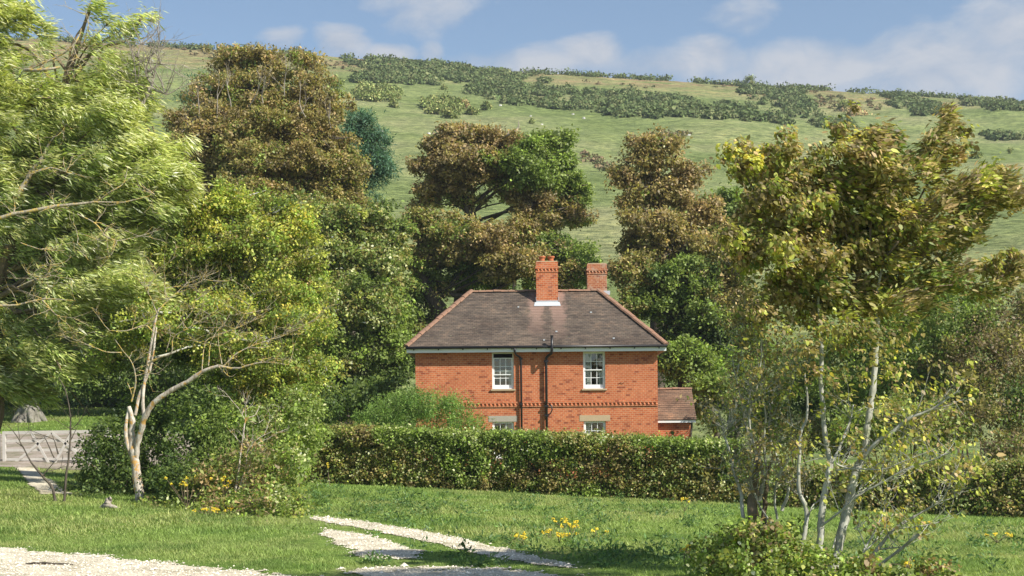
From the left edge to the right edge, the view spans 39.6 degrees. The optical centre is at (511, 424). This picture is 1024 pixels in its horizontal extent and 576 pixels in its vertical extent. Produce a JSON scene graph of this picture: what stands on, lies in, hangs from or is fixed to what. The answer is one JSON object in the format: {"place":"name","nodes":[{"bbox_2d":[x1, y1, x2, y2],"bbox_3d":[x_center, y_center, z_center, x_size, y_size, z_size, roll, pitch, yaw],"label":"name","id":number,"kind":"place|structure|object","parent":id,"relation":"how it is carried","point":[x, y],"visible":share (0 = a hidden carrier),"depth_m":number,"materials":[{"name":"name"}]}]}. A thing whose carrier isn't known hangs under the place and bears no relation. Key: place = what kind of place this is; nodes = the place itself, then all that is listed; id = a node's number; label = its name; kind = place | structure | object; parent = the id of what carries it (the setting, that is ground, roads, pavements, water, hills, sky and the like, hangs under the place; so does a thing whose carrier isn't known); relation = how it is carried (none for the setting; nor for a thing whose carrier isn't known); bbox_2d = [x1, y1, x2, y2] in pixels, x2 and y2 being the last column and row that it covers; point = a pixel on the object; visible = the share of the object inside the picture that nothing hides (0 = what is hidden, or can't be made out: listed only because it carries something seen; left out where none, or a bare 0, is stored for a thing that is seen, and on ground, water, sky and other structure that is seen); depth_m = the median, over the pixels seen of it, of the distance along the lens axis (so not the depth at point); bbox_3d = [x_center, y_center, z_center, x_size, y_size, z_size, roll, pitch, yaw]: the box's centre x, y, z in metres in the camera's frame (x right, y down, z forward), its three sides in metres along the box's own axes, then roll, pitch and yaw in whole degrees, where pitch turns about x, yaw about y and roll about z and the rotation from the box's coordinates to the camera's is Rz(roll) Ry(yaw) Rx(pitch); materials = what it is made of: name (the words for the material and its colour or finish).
{"place":"outdoors","nodes":[
{"label":"outdoors","id":0,"kind":"place"},
{"bbox_2d":[15,467,72,493],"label":"gateway path","id":1,"kind":"structure","parent":0,"point":[33,477],"depth_m":38.32,"materials":[{"name":"beige gravel"}]},
{"bbox_2d":[0,433,208,469],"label":"gravel yard","id":2,"kind":"structure","parent":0,"point":[31,454],"depth_m":49.36,"materials":[{"name":"beige gravel"}]},
{"bbox_2d":[2,430,96,463],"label":"field gate","id":3,"kind":"structure","parent":2,"relation":"on","point":[38,442],"depth_m":46.45,"materials":[{"name":"grey wood"}]},
{"bbox_2d":[0,515,589,575],"bbox_3d":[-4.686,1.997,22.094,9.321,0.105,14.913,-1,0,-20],"label":"gravel track","id":4,"kind":"structure","parent":0,"point":[89,558],"depth_m":20.79,"materials":[{"name":"beige gravel"}]},
{"bbox_2d":[25,562,73,564],"bbox_3d":[-6.802,2.036,20.915,0.799,0.050,0.050,-1,0,14],"label":"stick","id":5,"kind":"object","parent":4,"relation":"on","point":[47,563],"visible":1,"depth_m":20.91,"materials":[{"name":"wood"}]},
{"bbox_2d":[0,37,1023,460],"bbox_3d":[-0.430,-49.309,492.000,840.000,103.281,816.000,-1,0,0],"label":"hillside","id":6,"kind":"structure","parent":0,"point":[410,123],"depth_m":213.73,"materials":[{"name":"green plant"}]},
{"bbox_2d":[329,74,346,87],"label":"gorse bush","id":7,"kind":"object","parent":6,"relation":"on","point":[342,82],"visible":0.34,"depth_m":270.82,"materials":[{"name":"green plant"}]},
{"bbox_2d":[348,79,405,101],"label":"gorse bush","id":8,"kind":"object","parent":6,"relation":"on","point":[367,91],"visible":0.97,"depth_m":254.11,"materials":[{"name":"green plant"}]},
{"bbox_2d":[388,100,399,107],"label":"gorse bush","id":9,"kind":"object","parent":6,"relation":"on","point":[393,104],"visible":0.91,"depth_m":239.49,"materials":[{"name":"green plant"}]},
{"bbox_2d":[417,90,469,113],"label":"gorse bush","id":10,"kind":"object","parent":6,"relation":"on","point":[434,105],"visible":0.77,"depth_m":237.12,"materials":[{"name":"green plant"}]},
{"bbox_2d":[440,84,448,89],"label":"gorse bush","id":11,"kind":"object","parent":6,"relation":"on","point":[443,87],"visible":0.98,"depth_m":272.42,"materials":[{"name":"green plant"}]},
{"bbox_2d":[439,107,462,118],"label":"gorse bush","id":12,"kind":"object","parent":6,"relation":"on","point":[452,114],"visible":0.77,"depth_m":215.99,"materials":[{"name":"green plant"}]},
{"bbox_2d":[461,98,468,107],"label":"hill bush","id":13,"kind":"object","parent":6,"relation":"on","point":[465,101],"visible":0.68,"depth_m":243.21,"materials":[{"name":"green plant"}]},
{"bbox_2d":[463,104,480,114],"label":"gorse bush","id":14,"kind":"object","parent":6,"relation":"on","point":[470,110],"visible":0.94,"depth_m":231.06,"materials":[{"name":"green plant"}]},
{"bbox_2d":[3,34,960,98],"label":"crest scrub","id":15,"kind":"object","parent":6,"relation":"on","point":[69,39],"visible":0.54,"depth_m":354.61,"materials":[{"name":"green plant"}]},
{"bbox_2d":[480,101,493,109],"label":"gorse bush","id":16,"kind":"object","parent":6,"relation":"on","point":[485,105],"visible":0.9,"depth_m":240.39,"materials":[{"name":"green plant"}]},
{"bbox_2d":[169,46,882,170],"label":"heath scrub","id":17,"kind":"object","parent":6,"relation":"on","point":[596,160],"visible":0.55,"depth_m":289.14,"materials":[{"name":"green plant"}]},
{"bbox_2d":[343,56,1023,140],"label":"gorse scrub","id":18,"kind":"object","parent":6,"relation":"on","point":[508,86],"visible":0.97,"depth_m":279.58,"materials":[{"name":"green plant"}]},
{"bbox_2d":[743,74,756,83],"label":"hill bush","id":19,"kind":"object","parent":6,"relation":"on","point":[750,78],"visible":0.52,"depth_m":357.93,"materials":[{"name":"green plant"}]},
{"bbox_2d":[836,99,849,109],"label":"hill bush","id":20,"kind":"object","parent":6,"relation":"on","point":[842,103],"visible":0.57,"depth_m":279.61,"materials":[{"name":"green plant"}]},
{"bbox_2d":[843,104,872,115],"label":"hill bush","id":21,"kind":"object","parent":6,"relation":"on","point":[848,109],"visible":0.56,"depth_m":273.26,"materials":[{"name":"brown plant"}]},
{"bbox_2d":[969,149,982,158],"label":"gorse bush","id":22,"kind":"object","parent":6,"relation":"on","point":[978,155],"visible":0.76,"depth_m":192.97,"materials":[{"name":"green plant"}]},
{"bbox_2d":[0,377,1023,575],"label":"ground","id":23,"kind":"structure","parent":0,"point":[348,528],"depth_m":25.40,"materials":[{"name":"green plant"}]},
{"bbox_2d":[0,277,62,407],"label":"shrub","id":24,"kind":"object","parent":23,"relation":"on","point":[37,316],"visible":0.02,"depth_m":66.72,"materials":[{"name":"green plant"}]},
{"bbox_2d":[0,315,77,422],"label":"broad tree","id":25,"kind":"object","parent":23,"relation":"on","point":[34,414],"visible":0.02,"depth_m":62.49,"materials":[{"name":"green plant"}]},
{"bbox_2d":[7,376,94,501],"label":"dead sapling","id":26,"kind":"object","parent":23,"relation":"on","point":[47,481],"visible":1,"depth_m":32.99,"materials":[{"name":"wood"}]},
{"bbox_2d":[4,297,199,414],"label":"shrub","id":27,"kind":"object","parent":23,"relation":"on","point":[114,387],"visible":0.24,"depth_m":65.48,"materials":[{"name":"green plant"}]},
{"bbox_2d":[0,0,215,430],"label":"willow tree","id":28,"kind":"object","parent":23,"relation":"on","point":[58,183],"visible":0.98,"depth_m":37.14,"materials":[{"name":"green plant"}]},
{"bbox_2d":[100,497,119,508],"bbox_3d":[-8.912,1.784,31.492,0.482,0.413,0.219,-1,0,0],"label":"tree stump","id":29,"kind":"object","parent":23,"relation":"on","point":[107,503],"visible":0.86,"depth_m":31.42,"materials":[{"name":"grey plant"}]},
{"bbox_2d":[50,392,182,494],"bbox_3d":[-10.169,0.862,36.179,4.116,3.479,3.733,-1,0,0],"label":"elder bush","id":30,"kind":"object","parent":23,"relation":"on","point":[111,450],"visible":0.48,"depth_m":35.52,"materials":[{"name":"green plant"}]},
{"bbox_2d":[164,476,212,508],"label":"ragwort","id":31,"kind":"object","parent":23,"relation":"on","point":[185,485],"visible":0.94,"depth_m":31.59,"materials":[{"name":"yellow plant"}]},
{"bbox_2d":[48,239,337,499],"bbox_3d":[-7.358,-1.200,33.392,6.708,6.443,1.971,0,0,-5],"label":"dead tree","id":32,"kind":"object","parent":23,"relation":"on","point":[132,442],"visible":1,"depth_m":33.25,"materials":[{"name":"brown plant"}]},
{"bbox_2d":[192,507,215,514],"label":"ragwort","id":33,"kind":"object","parent":23,"relation":"on","point":[214,509],"visible":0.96,"depth_m":30.17,"materials":[{"name":"yellow plant"}]},
{"bbox_2d":[73,174,350,479],"bbox_3d":[-8.204,-2.446,37.482,8.934,8.763,5.017,-1,0,14],"label":"hawthorn tree","id":34,"kind":"object","parent":23,"relation":"on","point":[254,236],"visible":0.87,"depth_m":37.74,"materials":[{"name":"green plant"}]},
{"bbox_2d":[172,61,262,109],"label":"pine tree","id":35,"kind":"object","parent":23,"relation":"on","point":[174,97],"visible":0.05,"depth_m":77.77,"materials":[{"name":"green plant"}]},
{"bbox_2d":[215,507,231,514],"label":"ragwort","id":36,"kind":"object","parent":23,"relation":"on","point":[225,510],"visible":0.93,"depth_m":30.20,"materials":[{"name":"yellow plant"}]},
{"bbox_2d":[218,476,231,507],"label":"ragwort","id":37,"kind":"object","parent":23,"relation":"on","point":[228,485],"visible":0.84,"depth_m":31.25,"materials":[{"name":"yellow plant"}]},
{"bbox_2d":[130,381,341,518],"bbox_3d":[-6.318,0.714,32.422,4.823,3.854,8.453,0,0,-6],"label":"bramble bush","id":38,"kind":"object","parent":23,"relation":"on","point":[275,493],"visible":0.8,"depth_m":33.19,"materials":[{"name":"green plant"}]},
{"bbox_2d":[205,385,289,498],"bbox_3d":[-5.933,0.385,32.020,1.813,2.661,1.345,0,0,-29],"label":"briar","id":39,"kind":"object","parent":38,"relation":"on","point":[249,469],"visible":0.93,"depth_m":31.98,"materials":[{"name":"brown plant"}]},
{"bbox_2d":[150,40,377,355],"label":"sycamore tree","id":40,"kind":"object","parent":23,"relation":"on","point":[243,142],"visible":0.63,"depth_m":67.63,"materials":[{"name":"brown plant"}]},
{"bbox_2d":[169,308,361,409],"bbox_3d":[-10.411,-2.271,59.849,8.508,5.978,5.086,-1,0,0],"label":"shrub","id":41,"kind":"object","parent":23,"relation":"on","point":[220,386],"visible":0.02,"depth_m":59.34,"materials":[{"name":"green plant"}]},
{"bbox_2d":[249,187,427,425],"bbox_3d":[-7.512,-4.439,60.824,7.971,12.198,6.656,-1,0,0],"label":"whitebeam tree","id":42,"kind":"object","parent":23,"relation":"on","point":[372,302],"visible":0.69,"depth_m":60.19,"materials":[{"name":"green plant"}]},
{"bbox_2d":[304,372,408,445],"bbox_3d":[-6.802,-0.331,57.011,5.665,4.311,3.731,-1,0,0],"label":"shrub","id":43,"kind":"object","parent":23,"relation":"on","point":[352,400],"visible":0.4,"depth_m":56.59,"materials":[{"name":"green plant"}]},
{"bbox_2d":[325,106,403,374],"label":"pine tree","id":44,"kind":"object","parent":23,"relation":"on","point":[381,158],"visible":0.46,"depth_m":76.71,"materials":[{"name":"green plant"}]},
{"bbox_2d":[351,378,496,465],"bbox_3d":[-3.276,0.111,51.523,5.555,3.754,3.064,-1,0,0],"label":"juniper bush","id":45,"kind":"object","parent":23,"relation":"on","point":[412,408],"visible":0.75,"depth_m":51.18,"materials":[{"name":"green plant"}]},
{"bbox_2d":[396,203,599,375],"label":"sycamore tree","id":46,"kind":"object","parent":23,"relation":"on","point":[496,258],"visible":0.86,"depth_m":65.50,"materials":[{"name":"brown plant"}]},
{"bbox_2d":[402,119,598,302],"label":"sycamore tree","id":47,"kind":"object","parent":23,"relation":"on","point":[532,170],"visible":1,"depth_m":67.12,"materials":[{"name":"green plant"}]},
{"bbox_2d":[513,533,528,545],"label":"ragwort","id":48,"kind":"object","parent":23,"relation":"on","point":[524,537],"visible":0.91,"depth_m":23.43,"materials":[{"name":"yellow plant"}]},
{"bbox_2d":[278,419,771,503],"bbox_3d":[-0.020,1.238,42.418,15.306,2.939,1.966,0,0,17],"label":"hedge","id":49,"kind":"object","parent":23,"relation":"on","point":[631,467],"visible":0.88,"depth_m":41.77,"materials":[{"name":"green plant"}]},
{"bbox_2d":[541,528,556,538],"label":"ragwort","id":50,"kind":"object","parent":23,"relation":"on","point":[549,530],"visible":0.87,"depth_m":24.80,"materials":[{"name":"yellow plant"}]},
{"bbox_2d":[404,256,696,477],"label":"brick house","id":51,"kind":"structure","parent":23,"relation":"on","point":[545,354],"depth_m":55.00,"materials":[{"name":"brick"}]},
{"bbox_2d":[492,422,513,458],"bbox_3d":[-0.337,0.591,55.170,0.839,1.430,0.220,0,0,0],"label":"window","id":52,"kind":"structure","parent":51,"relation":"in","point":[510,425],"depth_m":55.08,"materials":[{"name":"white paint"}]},
{"bbox_2d":[491,353,515,390],"bbox_3d":[-0.345,-2.058,55.110,0.949,1.467,0.340,0,0,0],"label":"window","id":53,"kind":"structure","parent":51,"relation":"in","point":[510,387],"depth_m":55.06,"materials":[{"name":"white paint"}]},
{"bbox_2d":[582,352,606,389],"bbox_3d":[3.182,-2.085,55.110,0.962,1.495,0.340,0,0,0],"label":"window","id":54,"kind":"structure","parent":51,"relation":"in","point":[587,361],"depth_m":55.13,"materials":[{"name":"white paint"}]},
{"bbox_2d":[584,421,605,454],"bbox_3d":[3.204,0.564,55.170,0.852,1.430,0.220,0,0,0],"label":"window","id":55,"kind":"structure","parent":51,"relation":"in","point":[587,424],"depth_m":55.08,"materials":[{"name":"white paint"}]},
{"bbox_2d":[556,532,564,541],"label":"ragwort","id":56,"kind":"object","parent":23,"relation":"on","point":[558,536],"visible":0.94,"depth_m":23.96,"materials":[{"name":"yellow plant"}]},
{"bbox_2d":[553,519,567,528],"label":"ragwort","id":57,"kind":"object","parent":23,"relation":"on","point":[564,522],"visible":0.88,"depth_m":27.44,"materials":[{"name":"yellow plant"}]},
{"bbox_2d":[560,231,573,240],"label":"bush","id":58,"kind":"object","parent":23,"relation":"on","point":[565,236],"visible":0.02,"depth_m":85.59,"materials":[{"name":"green plant"}]},
{"bbox_2d":[560,522,579,535],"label":"ragwort","id":59,"kind":"object","parent":23,"relation":"on","point":[571,530],"visible":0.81,"depth_m":25.54,"materials":[{"name":"yellow plant"}]},
{"bbox_2d":[561,532,578,539],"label":"ragwort","id":60,"kind":"object","parent":23,"relation":"on","point":[564,533],"visible":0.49,"depth_m":24.17,"materials":[{"name":"yellow plant"}]},
{"bbox_2d":[551,236,608,286],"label":"bush","id":61,"kind":"object","parent":23,"relation":"on","point":[587,248],"visible":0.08,"depth_m":83.30,"materials":[{"name":"green plant"}]},
{"bbox_2d":[590,527,608,537],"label":"ragwort","id":62,"kind":"object","parent":23,"relation":"on","point":[592,530],"visible":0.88,"depth_m":24.91,"materials":[{"name":"yellow plant"}]},
{"bbox_2d":[595,123,730,387],"bbox_3d":[7.503,-5.507,64.282,7.438,16.700,4.224,-1,0,0],"label":"sycamore tree","id":63,"kind":"object","parent":23,"relation":"on","point":[662,231],"visible":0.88,"depth_m":64.47,"materials":[{"name":"brown plant"}]},
{"bbox_2d":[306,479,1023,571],"bbox_3d":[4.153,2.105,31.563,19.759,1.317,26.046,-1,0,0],"label":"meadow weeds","id":64,"kind":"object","parent":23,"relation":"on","point":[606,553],"visible":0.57,"depth_m":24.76,"materials":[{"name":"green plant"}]},
{"bbox_2d":[679,544,690,566],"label":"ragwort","id":65,"kind":"object","parent":23,"relation":"on","point":[686,549],"visible":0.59,"depth_m":19.64,"materials":[{"name":"green plant"}]},
{"bbox_2d":[680,497,689,511],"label":"ragwort","id":66,"kind":"object","parent":23,"relation":"on","point":[685,508],"visible":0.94,"depth_m":33.58,"materials":[{"name":"plant"}]},
{"bbox_2d":[607,231,782,438],"bbox_3d":[7.676,-2.762,60.894,8.125,11.196,3.798,-1,0,0],"label":"sycamore tree","id":67,"kind":"object","parent":23,"relation":"on","point":[674,296],"visible":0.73,"depth_m":60.38,"materials":[{"name":"green plant"}]},
{"bbox_2d":[657,331,770,458],"bbox_3d":[8.004,-0.690,59.004,5.761,6.481,4.504,-1,0,31],"label":"ash tree","id":68,"kind":"object","parent":23,"relation":"on","point":[688,358],"visible":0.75,"depth_m":58.42,"materials":[{"name":"green plant"}]},
{"bbox_2d":[693,181,764,457],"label":"oak tree","id":69,"kind":"object","parent":23,"relation":"on","point":[729,195],"visible":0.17,"depth_m":75.41,"materials":[{"name":"green plant"}]},
{"bbox_2d":[676,233,830,571],"bbox_3d":[3.228,-0.298,18.962,2.210,4.698,1.588,-1,0,0],"label":"young tree","id":70,"kind":"object","parent":23,"relation":"on","point":[755,495],"visible":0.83,"depth_m":18.80,"materials":[{"name":"green plant"}]},
{"bbox_2d":[719,335,910,467],"bbox_3d":[10.935,-0.532,51.928,6.634,6.061,6.751,0,0,23],"label":"bush","id":71,"kind":"object","parent":23,"relation":"on","point":[800,410],"visible":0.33,"depth_m":51.15,"materials":[{"name":"green plant"}]},
{"bbox_2d":[677,513,975,575],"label":"bramble bush","id":72,"kind":"object","parent":23,"relation":"on","point":[719,557],"visible":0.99,"depth_m":17.65,"materials":[{"name":"green plant"}]},
{"bbox_2d":[709,98,1023,575],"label":"foreground tree","id":73,"kind":"object","parent":23,"relation":"on","point":[878,228],"visible":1,"depth_m":18.29,"materials":[{"name":"green plant"}]},
{"bbox_2d":[784,261,1004,485],"bbox_3d":[13.205,-1.575,49.411,7.246,8.431,6.342,-1,0,0],"label":"thicket tree","id":74,"kind":"object","parent":23,"relation":"on","point":[919,369],"visible":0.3,"depth_m":48.92,"materials":[{"name":"green plant"}]},
{"bbox_2d":[769,453,1023,517],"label":"hedge","id":75,"kind":"object","parent":23,"relation":"on","point":[1004,497],"visible":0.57,"depth_m":37.84,"materials":[{"name":"green plant"}]},
{"bbox_2d":[817,386,984,504],"bbox_3d":[12.030,0.671,43.989,5.073,3.735,3.428,-1,0,0],"label":"bush","id":76,"kind":"object","parent":23,"relation":"on","point":[944,420],"visible":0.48,"depth_m":43.68,"materials":[{"name":"green plant"}]},
{"bbox_2d":[896,557,914,567],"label":"ragwort","id":77,"kind":"object","parent":23,"relation":"on","point":[905,562],"visible":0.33,"depth_m":18.99,"materials":[{"name":"yellow plant"}]},
{"bbox_2d":[910,271,1023,460],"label":"thicket tree","id":78,"kind":"object","parent":23,"relation":"on","point":[961,347],"visible":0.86,"depth_m":46.15,"materials":[{"name":"green plant"}]},
{"bbox_2d":[938,372,1023,480],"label":"bush","id":79,"kind":"object","parent":23,"relation":"on","point":[999,412],"visible":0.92,"depth_m":43.47,"materials":[{"name":"green plant"}]},
{"bbox_2d":[984,532,1012,542],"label":"ragwort","id":80,"kind":"object","parent":23,"relation":"on","point":[1006,533],"visible":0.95,"depth_m":23.39,"materials":[{"name":"yellow plant"}]},
{"bbox_2d":[0,0,1023,100],"label":"sky","id":81,"kind":"structure","parent":0,"point":[973,47],"materials":[{"name":"blue"}]}
]}

